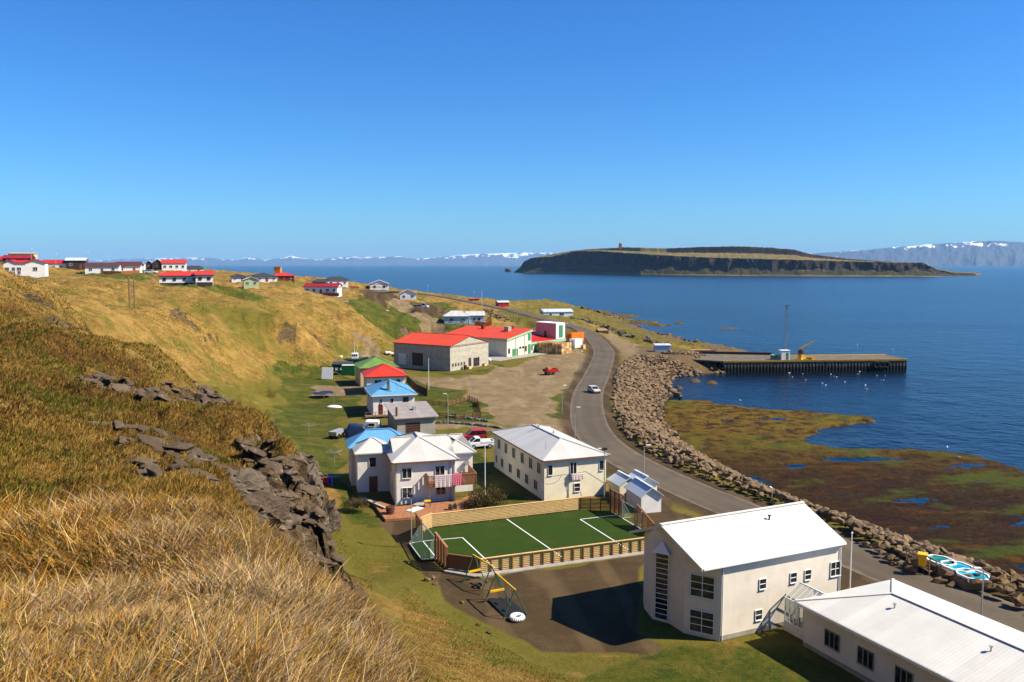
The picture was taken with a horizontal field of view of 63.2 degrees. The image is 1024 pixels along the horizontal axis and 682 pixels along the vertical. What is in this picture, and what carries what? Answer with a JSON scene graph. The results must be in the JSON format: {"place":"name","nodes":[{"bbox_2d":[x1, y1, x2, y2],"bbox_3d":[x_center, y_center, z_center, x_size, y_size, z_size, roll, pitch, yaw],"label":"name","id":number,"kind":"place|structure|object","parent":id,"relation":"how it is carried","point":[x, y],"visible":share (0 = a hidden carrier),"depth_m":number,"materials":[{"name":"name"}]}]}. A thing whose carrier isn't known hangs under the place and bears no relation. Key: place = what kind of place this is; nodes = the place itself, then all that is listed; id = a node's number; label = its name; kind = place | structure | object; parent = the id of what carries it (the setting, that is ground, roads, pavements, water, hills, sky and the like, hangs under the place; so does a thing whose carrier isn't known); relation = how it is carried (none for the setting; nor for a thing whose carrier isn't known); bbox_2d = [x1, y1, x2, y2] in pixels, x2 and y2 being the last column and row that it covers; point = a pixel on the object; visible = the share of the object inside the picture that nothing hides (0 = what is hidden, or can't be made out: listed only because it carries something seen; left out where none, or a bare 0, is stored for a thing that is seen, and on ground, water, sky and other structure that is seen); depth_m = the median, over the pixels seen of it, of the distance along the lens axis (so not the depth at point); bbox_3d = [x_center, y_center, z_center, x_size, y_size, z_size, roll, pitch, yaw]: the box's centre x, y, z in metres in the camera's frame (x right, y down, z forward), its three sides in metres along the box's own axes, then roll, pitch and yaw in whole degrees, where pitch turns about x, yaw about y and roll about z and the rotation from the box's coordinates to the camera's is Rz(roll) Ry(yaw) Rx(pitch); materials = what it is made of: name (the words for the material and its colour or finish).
{"place":"outdoors","nodes":[
{"label":"outdoors","id":0,"kind":"place"},
{"bbox_2d":[0,479,446,681],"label":"dry grass","id":1,"kind":"structure","parent":0,"point":[293,592],"depth_m":4.37,"materials":[{"name":"yellow"}]},
{"bbox_2d":[88,252,555,264],"bbox_3d":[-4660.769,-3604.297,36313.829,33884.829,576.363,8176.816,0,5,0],"label":"mountains","id":2,"kind":"structure","parent":0,"point":[499,259],"depth_m":35492.78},
{"bbox_2d":[0,262,1023,681],"bbox_3d":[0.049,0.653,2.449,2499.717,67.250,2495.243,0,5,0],"label":"ground","id":3,"kind":"structure","parent":0,"point":[588,622],"depth_m":112.94,"materials":[{"name":"plant"}]},
{"bbox_2d":[2,259,15,273],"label":"house","id":4,"kind":"structure","parent":3,"relation":"on","point":[9,265],"depth_m":292.17,"materials":[{"name":"white paint"}]},
{"bbox_2d":[1,255,35,261],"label":"house","id":5,"kind":"structure","parent":3,"relation":"on","point":[15,257],"depth_m":338.50,"materials":[{"name":"red paint"}]},
{"bbox_2d":[13,260,29,275],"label":"house","id":6,"kind":"structure","parent":3,"relation":"on","point":[19,267],"depth_m":283.89,"materials":[{"name":"white paint"}]},
{"bbox_2d":[23,259,48,277],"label":"house","id":7,"kind":"structure","parent":3,"relation":"on","point":[36,268],"depth_m":269.45,"materials":[{"name":"white paint"}]},
{"bbox_2d":[42,260,65,267],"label":"house","id":8,"kind":"structure","parent":3,"relation":"on","point":[58,263],"depth_m":365.61,"materials":[{"name":"white paint"}]},
{"bbox_2d":[64,257,88,269],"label":"house","id":9,"kind":"structure","parent":3,"relation":"on","point":[76,263],"depth_m":367.04,"materials":[{"name":"white paint"}]},
{"bbox_2d":[84,263,121,273],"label":"house","id":10,"kind":"structure","parent":3,"relation":"on","point":[95,267],"depth_m":326.31,"materials":[{"name":"white paint"}]},
{"bbox_2d":[115,262,142,272],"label":"house","id":11,"kind":"structure","parent":3,"relation":"on","point":[129,266],"depth_m":340.84,"materials":[{"name":"white paint"}]},
{"bbox_2d":[161,259,186,270],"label":"house","id":12,"kind":"structure","parent":3,"relation":"on","point":[171,264],"depth_m":406.93,"materials":[{"name":"white paint"}]},
{"bbox_2d":[157,271,195,285],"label":"house","id":13,"kind":"structure","parent":3,"relation":"on","point":[174,278],"depth_m":250.30,"materials":[{"name":"white paint"}]},
{"bbox_2d":[7,271,393,417],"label":"plateau grass","id":14,"kind":"structure","parent":3,"relation":"on","point":[216,301],"depth_m":185.55,"materials":[{"name":"yellow"}]},
{"bbox_2d":[53,321,352,590],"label":"scree","id":15,"kind":"structure","parent":3,"relation":"on","point":[151,469],"depth_m":18.22,"materials":[{"name":"stone"}]},
{"bbox_2d":[194,271,213,286],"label":"house","id":16,"kind":"structure","parent":3,"relation":"on","point":[204,278],"depth_m":248.76,"materials":[{"name":"white paint"}]},
{"bbox_2d":[197,384,234,401],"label":"crag","id":17,"kind":"structure","parent":3,"relation":"on","point":[204,389],"depth_m":34.28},
{"bbox_2d":[0,306,444,681],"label":"hill moss","id":18,"kind":"object","parent":3,"relation":"on","point":[28,482],"visible":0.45,"depth_m":17.87,"materials":[{"name":"brown plant"}]},
{"bbox_2d":[213,462,270,493],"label":"crag","id":19,"kind":"structure","parent":3,"relation":"on","point":[250,480],"depth_m":15.96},
{"bbox_2d":[242,276,258,288],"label":"house","id":20,"kind":"structure","parent":3,"relation":"on","point":[250,282],"depth_m":294.99,"materials":[{"name":"green"}]},
{"bbox_2d":[247,273,277,282],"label":"house","id":21,"kind":"structure","parent":3,"relation":"on","point":[264,277],"depth_m":315.63,"materials":[{"name":"white paint"}]},
{"bbox_2d":[243,487,292,542],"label":"crag","id":22,"kind":"structure","parent":3,"relation":"on","point":[271,504],"depth_m":15.59,"materials":[{"name":"stone"}]},
{"bbox_2d":[273,273,295,282],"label":"house","id":23,"kind":"structure","parent":3,"relation":"on","point":[285,276],"depth_m":323.08,"materials":[{"name":"red paint"}]},
{"bbox_2d":[0,268,589,681],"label":"hill grass","id":24,"kind":"structure","parent":3,"relation":"on","point":[214,404],"depth_m":23.57,"materials":[{"name":"brown"}]},
{"bbox_2d":[295,449,323,478],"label":"crag","id":25,"kind":"structure","parent":3,"relation":"on","point":[307,459],"depth_m":21.73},
{"bbox_2d":[306,463,323,508],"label":"crag","id":26,"kind":"structure","parent":3,"relation":"on","point":[314,477],"depth_m":20.19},
{"bbox_2d":[296,499,341,538],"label":"crag","id":27,"kind":"structure","parent":3,"relation":"on","point":[331,521],"depth_m":18.86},
{"bbox_2d":[303,283,342,296],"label":"house","id":28,"kind":"structure","parent":3,"relation":"on","point":[332,289],"depth_m":324.49,"materials":[{"name":"white paint"}]},
{"bbox_2d":[322,367,333,378],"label":"white screen","id":29,"kind":"object","parent":3,"relation":"on","point":[327,372],"visible":1,"depth_m":199.04,"materials":[{"name":"paint"}]},
{"bbox_2d":[324,277,347,286],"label":"house","id":30,"kind":"structure","parent":3,"relation":"on","point":[343,281],"depth_m":399.82,"materials":[{"name":"white paint"}]},
{"bbox_2d":[328,428,345,438],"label":"car","id":31,"kind":"object","parent":3,"relation":"on","point":[338,432],"visible":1,"depth_m":131.79,"materials":[{"name":"metal"}]},
{"bbox_2d":[331,361,353,374],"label":"green shed","id":32,"kind":"structure","parent":3,"relation":"on","point":[337,366],"depth_m":208.19,"materials":[{"name":"paint"}]},
{"bbox_2d":[341,364,354,375],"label":"container","id":33,"kind":"object","parent":3,"relation":"on","point":[348,369],"visible":0.94,"depth_m":205.09,"materials":[{"name":"metal"}]},
{"bbox_2d":[345,423,365,437],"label":"covered vehicle","id":34,"kind":"object","parent":3,"relation":"on","point":[352,429],"visible":0.67,"depth_m":132.84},
{"bbox_2d":[342,496,368,510],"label":"shrub","id":35,"kind":"object","parent":3,"relation":"on","point":[356,503],"visible":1,"depth_m":92.35,"materials":[{"name":"green plant"}]},
{"bbox_2d":[343,346,368,362],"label":"fishing boat","id":36,"kind":"object","parent":3,"relation":"on","point":[355,357],"visible":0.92,"depth_m":223.32,"materials":[{"name":"green paint"}]},
{"bbox_2d":[364,419,380,428],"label":"caravan","id":37,"kind":"object","parent":3,"relation":"on","point":[371,423],"visible":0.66,"depth_m":135.81,"materials":[{"name":"white paint"}]},
{"bbox_2d":[353,356,399,385],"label":"green roof house","id":38,"kind":"structure","parent":3,"relation":"on","point":[364,364],"depth_m":190.44,"materials":[{"name":"white paint"}]},
{"bbox_2d":[369,280,388,289],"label":"house","id":39,"kind":"structure","parent":3,"relation":"on","point":[378,285],"depth_m":424.94,"materials":[{"name":"white paint"}]},
{"bbox_2d":[361,363,407,393],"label":"red roof house","id":40,"kind":"structure","parent":3,"relation":"on","point":[377,373],"depth_m":177.03,"materials":[{"name":"red paint"}]},
{"bbox_2d":[364,379,416,418],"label":"blue roof house","id":41,"kind":"structure","parent":3,"relation":"on","point":[380,394],"depth_m":151.29,"materials":[{"name":"white paint"}]},
{"bbox_2d":[398,289,416,299],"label":"house","id":42,"kind":"structure","parent":3,"relation":"on","point":[406,294],"depth_m":362.71,"materials":[{"name":"white"}]},
{"bbox_2d":[345,428,476,504],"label":"white house","id":43,"kind":"structure","parent":3,"relation":"on","point":[400,466],"depth_m":100.28,"materials":[{"name":"paint"}]},
{"bbox_2d":[369,476,377,491],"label":"door","id":44,"kind":"structure","parent":43,"relation":"in","point":[373,487],"depth_m":100.90,"materials":[{"name":"wood"}]},
{"bbox_2d":[402,468,411,478],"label":"window","id":45,"kind":"structure","parent":43,"relation":"in","point":[406,472],"depth_m":95.87,"materials":[{"name":"glass"}]},
{"bbox_2d":[434,474,451,487],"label":"towel","id":46,"kind":"object","parent":43,"relation":"hanging from","point":[443,480],"visible":1,"depth_m":95.37,"materials":[{"name":"white fabric"}]},
{"bbox_2d":[384,401,438,433],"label":"garage","id":47,"kind":"structure","parent":3,"relation":"on","point":[410,417],"depth_m":135.34,"materials":[{"name":"grey paint"}]},
{"bbox_2d":[406,422,419,433],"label":"garage door","id":48,"kind":"structure","parent":47,"relation":"in","point":[410,427],"depth_m":134.30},
{"bbox_2d":[407,377,426,395],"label":"fence","id":49,"kind":"object","parent":3,"relation":"on","point":[416,387],"visible":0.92,"depth_m":179.66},
{"bbox_2d":[415,512,421,540],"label":"board fence","id":50,"kind":"object","parent":3,"relation":"on","point":[418,518],"visible":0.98,"depth_m":84.11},
{"bbox_2d":[369,493,476,521],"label":"wooden deck","id":51,"kind":"structure","parent":3,"relation":"on","point":[401,513],"depth_m":92.92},
{"bbox_2d":[421,513,431,531],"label":"board fence","id":52,"kind":"object","parent":3,"relation":"on","point":[424,519],"visible":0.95,"depth_m":86.37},
{"bbox_2d":[392,332,488,370],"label":"concrete warehouse","id":53,"kind":"structure","parent":3,"relation":"on","point":[439,351],"depth_m":220.16,"materials":[{"name":"grey concrete"}]},
{"bbox_2d":[412,352,422,365],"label":"door","id":54,"kind":"structure","parent":53,"relation":"in","point":[417,358],"depth_m":219.76,"materials":[{"name":"metal"}]},
{"bbox_2d":[437,395,480,418],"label":"fence","id":55,"kind":"object","parent":3,"relation":"on","point":[455,414],"visible":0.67,"depth_m":149.11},
{"bbox_2d":[442,310,484,324],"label":"blue grey house","id":56,"kind":"structure","parent":3,"relation":"on","point":[460,316],"depth_m":306.23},
{"bbox_2d":[435,420,501,428],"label":"stone wall","id":57,"kind":"structure","parent":3,"relation":"on","point":[467,423],"depth_m":143.25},
{"bbox_2d":[463,428,487,440],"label":"parked car","id":58,"kind":"object","parent":3,"relation":"on","point":[481,433],"visible":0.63,"depth_m":130.05,"materials":[{"name":"red paint"}]},
{"bbox_2d":[463,496,489,511],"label":"shrub","id":59,"kind":"object","parent":3,"relation":"on","point":[477,505],"visible":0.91,"depth_m":93.22,"materials":[{"name":"brown plant"}]},
{"bbox_2d":[468,436,493,448],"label":"parked pickup","id":60,"kind":"object","parent":3,"relation":"on","point":[475,441],"visible":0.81,"depth_m":124.54,"materials":[{"name":"white paint"}]},
{"bbox_2d":[463,554,501,593],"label":"swing set","id":61,"kind":"object","parent":3,"relation":"on","point":[477,570],"visible":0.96,"depth_m":72.16,"materials":[{"name":"yellow paint"}]},
{"bbox_2d":[467,485,508,508],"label":"shrub","id":62,"kind":"object","parent":3,"relation":"on","point":[493,491],"visible":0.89,"depth_m":94.34,"materials":[{"name":"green plant"}]},
{"bbox_2d":[445,325,532,356],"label":"fish factory","id":63,"kind":"structure","parent":3,"relation":"on","point":[506,341],"depth_m":253.40,"materials":[{"name":"red paint"}]},
{"bbox_2d":[432,497,580,526],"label":"board fence","id":64,"kind":"object","parent":3,"relation":"on","point":[545,505],"visible":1,"depth_m":90.05,"materials":[{"name":"wood"}]},
{"bbox_2d":[488,597,526,615],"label":"rubber mat","id":65,"kind":"object","parent":3,"relation":"on","point":[499,604],"visible":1,"depth_m":67.05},
{"bbox_2d":[485,572,526,618],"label":"swing set","id":66,"kind":"object","parent":65,"relation":"on","point":[500,589],"visible":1,"depth_m":67.58,"materials":[{"name":"yellow paint"}]},
{"bbox_2d":[509,612,524,622],"bbox_3d":[0.398,21.452,64.612,1.289,0.391,1.299,0,5,0],"label":"tractor tyre","id":67,"kind":"object","parent":3,"relation":"on","point":[516,617],"visible":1,"depth_m":64.33,"materials":[{"name":"rubber"}]},
{"bbox_2d":[488,352,549,360],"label":"loading dock","id":68,"kind":"object","parent":3,"relation":"on","point":[496,358],"visible":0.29,"depth_m":248.40,"materials":[{"name":"concrete"}]},
{"bbox_2d":[408,510,643,578],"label":"football pitch","id":69,"kind":"object","parent":3,"relation":"on","point":[484,539],"visible":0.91,"depth_m":83.98,"materials":[{"name":"plastic"}]},
{"bbox_2d":[409,522,434,558],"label":"goal","id":70,"kind":"object","parent":69,"relation":"on","point":[422,523],"visible":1,"depth_m":79.72,"materials":[{"name":"metal"}]},
{"bbox_2d":[434,532,447,568],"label":"board fence","id":71,"kind":"object","parent":69,"relation":"on","point":[440,552],"visible":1,"depth_m":76.46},
{"bbox_2d":[448,553,480,571],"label":"board fence","id":72,"kind":"object","parent":69,"relation":"on","point":[459,562],"visible":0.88,"depth_m":74.77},
{"bbox_2d":[580,497,610,510],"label":"board fence","id":73,"kind":"object","parent":69,"relation":"on","point":[600,503],"visible":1,"depth_m":93.23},
{"bbox_2d":[610,489,624,517],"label":"board fence","id":74,"kind":"object","parent":69,"relation":"on","point":[618,500],"visible":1,"depth_m":91.79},
{"bbox_2d":[636,504,654,527],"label":"board fence","id":75,"kind":"object","parent":69,"relation":"on","point":[643,523],"visible":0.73,"depth_m":86.33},
{"bbox_2d":[524,328,565,352],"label":"factory wing","id":76,"kind":"structure","parent":3,"relation":"on","point":[535,338],"depth_m":264.97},
{"bbox_2d":[536,321,564,341],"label":"factory tower","id":77,"kind":"structure","parent":76,"relation":"on","point":[554,330],"depth_m":269.34,"materials":[{"name":"white paint"}]},
{"bbox_2d":[491,424,609,500],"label":"cream house","id":78,"kind":"structure","parent":3,"relation":"on","point":[543,463],"depth_m":99.54,"materials":[{"name":"white paint"}]},
{"bbox_2d":[539,308,573,316],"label":"storage building","id":79,"kind":"structure","parent":3,"relation":"on","point":[566,312],"depth_m":427.93,"materials":[{"name":"white"}]},
{"bbox_2d":[479,537,643,572],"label":"board fence","id":80,"kind":"object","parent":3,"relation":"on","point":[583,554],"visible":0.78,"depth_m":76.90,"materials":[{"name":"wood"}]},
{"bbox_2d":[607,470,632,500],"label":"garden shed","id":81,"kind":"structure","parent":3,"relation":"on","point":[618,480],"depth_m":97.99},
{"bbox_2d":[570,317,670,343],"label":"rock bank","id":82,"kind":"object","parent":3,"relation":"on","point":[647,338],"visible":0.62,"depth_m":333.18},
{"bbox_2d":[629,469,657,489],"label":"garden shed","id":83,"kind":"structure","parent":3,"relation":"on","point":[643,477],"depth_m":97.77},
{"bbox_2d":[581,306,705,342],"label":"rock bank","id":84,"kind":"object","parent":3,"relation":"on","point":[640,326],"visible":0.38,"depth_m":410.31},
{"bbox_2d":[624,477,663,512],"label":"garden shed","id":85,"kind":"structure","parent":3,"relation":"on","point":[645,496],"depth_m":92.61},
{"bbox_2d":[653,343,671,351],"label":"pier shed","id":86,"kind":"structure","parent":3,"relation":"on","point":[661,347],"depth_m":261.95,"materials":[{"name":"white"}]},
{"bbox_2d":[629,501,846,640],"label":"school building","id":87,"kind":"structure","parent":3,"relation":"on","point":[723,576],"depth_m":63.14,"materials":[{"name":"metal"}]},
{"bbox_2d":[654,553,668,620],"bbox_3d":[11.502,18.861,63.953,1.090,5.310,0.140,3,6,33],"label":"window","id":88,"kind":"structure","parent":87,"relation":"in","point":[661,560],"depth_m":63.99,"materials":[{"name":"glass"}]},
{"bbox_2d":[689,608,713,635],"bbox_3d":[14.016,20.792,61.531,1.840,1.710,0.140,3,6,30],"label":"window","id":89,"kind":"structure","parent":87,"relation":"in","point":[702,622],"depth_m":61.53,"materials":[{"name":"glass"}]},
{"bbox_2d":[690,573,714,600],"bbox_3d":[14.016,18.104,61.283,1.840,1.710,0.140,3,6,30],"label":"window","id":90,"kind":"structure","parent":87,"relation":"in","point":[701,586],"depth_m":61.29,"materials":[{"name":"glass"}]},
{"bbox_2d":[830,560,840,577],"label":"window","id":91,"kind":"structure","parent":87,"relation":"in","point":[834,566],"depth_m":65.26,"materials":[{"name":"white paint"}]},
{"bbox_2d":[783,582,826,639],"bbox_3d":[22.383,20.620,62.257,3.036,4.490,2.450,-2,6,-25],"label":"glass passage","id":92,"kind":"object","parent":3,"relation":"on","point":[793,629],"visible":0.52,"depth_m":61.99,"materials":[{"name":"white paint"}]},
{"bbox_2d":[610,350,1017,586],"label":"sea wall boulders","id":93,"kind":"object","parent":3,"relation":"on","point":[635,419],"visible":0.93,"depth_m":132.31,"materials":[{"name":"stone"}]},
{"bbox_2d":[794,578,1023,681],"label":"school annex","id":94,"kind":"object","parent":3,"relation":"on","point":[892,630],"visible":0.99,"depth_m":54.52,"materials":[{"name":"white paint"}]},
{"bbox_2d":[824,628,839,652],"bbox_3d":[22.167,20.746,57.682,0.140,1.210,1.340,-2,6,-25],"label":"window","id":95,"kind":"structure","parent":94,"relation":"in","point":[831,639],"depth_m":57.68,"materials":[{"name":"black glass"}]},
{"bbox_2d":[856,645,873,670],"bbox_3d":[23.380,20.988,55.062,0.140,1.210,1.340,-2,6,-25],"label":"window","id":96,"kind":"structure","parent":94,"relation":"in","point":[865,658],"depth_m":55.07,"materials":[{"name":"black glass"}]},
{"bbox_2d":[894,665,913,681],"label":"window","id":97,"kind":"structure","parent":94,"relation":"in","point":[900,674],"depth_m":52.45,"materials":[{"name":"black glass"}]},
{"bbox_2d":[917,551,927,566],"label":"wheelie bin","id":98,"kind":"object","parent":3,"relation":"on","point":[922,558],"visible":1,"depth_m":73.62,"materials":[{"name":"yellow paint"}]},
{"bbox_2d":[0,0,1023,260],"label":"sky","id":99,"kind":"structure","parent":0,"point":[130,129],"materials":[{"name":"blue"}]},
{"bbox_2d":[186,265,1023,568],"bbox_3d":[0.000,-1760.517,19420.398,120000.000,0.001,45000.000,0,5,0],"label":"sea","id":100,"kind":"structure","parent":0,"point":[956,385],"depth_m":403.28,"materials":[{"name":"liquid"}]},
{"bbox_2d":[692,351,906,372],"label":"pier","id":101,"kind":"structure","parent":100,"relation":"in","point":[744,362],"depth_m":249.28,"materials":[{"name":"concrete"}]},
{"bbox_2d":[778,350,790,359],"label":"pier kiosk","id":102,"kind":"object","parent":101,"relation":"on","point":[783,354],"visible":1,"depth_m":248.68,"materials":[{"name":"white paint"}]},
{"bbox_2d":[371,290,1023,632],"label":"road","id":103,"kind":"structure","parent":0,"point":[592,427],"depth_m":102.60,"materials":[{"name":"asphalt"}]},
{"bbox_2d":[905,549,936,574],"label":"stair rail","id":104,"kind":"object","parent":103,"relation":"on","point":[929,569],"visible":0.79,"depth_m":74.48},
{"bbox_2d":[931,555,990,590],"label":"tub surround","id":105,"kind":"object","parent":103,"relation":"on","point":[963,583],"visible":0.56,"depth_m":71.81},
{"bbox_2d":[926,554,956,565],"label":"hot tub","id":106,"kind":"object","parent":105,"relation":"on","point":[938,558],"visible":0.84,"depth_m":74.88,"materials":[{"name":"white paint"}]},
{"bbox_2d":[940,560,974,572],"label":"hot tub","id":107,"kind":"object","parent":105,"relation":"on","point":[958,565],"visible":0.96,"depth_m":73.36,"materials":[{"name":"white paint"}]},
{"bbox_2d":[955,568,990,582],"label":"hot tub","id":108,"kind":"object","parent":105,"relation":"on","point":[986,576],"visible":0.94,"depth_m":71.30,"materials":[{"name":"white paint"}]},
{"bbox_2d":[514,246,980,276],"bbox_3d":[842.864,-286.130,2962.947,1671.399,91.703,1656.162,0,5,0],"label":"island","id":109,"kind":"structure","parent":0,"point":[730,261],"depth_m":2430.49,"materials":[{"name":"plant"}]},
{"bbox_2d":[809,241,1023,265],"bbox_3d":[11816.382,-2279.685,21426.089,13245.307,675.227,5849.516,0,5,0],"label":"mountains","id":110,"kind":"structure","parent":0,"point":[991,253],"depth_m":20758.51,"materials":[{"name":"snow"}]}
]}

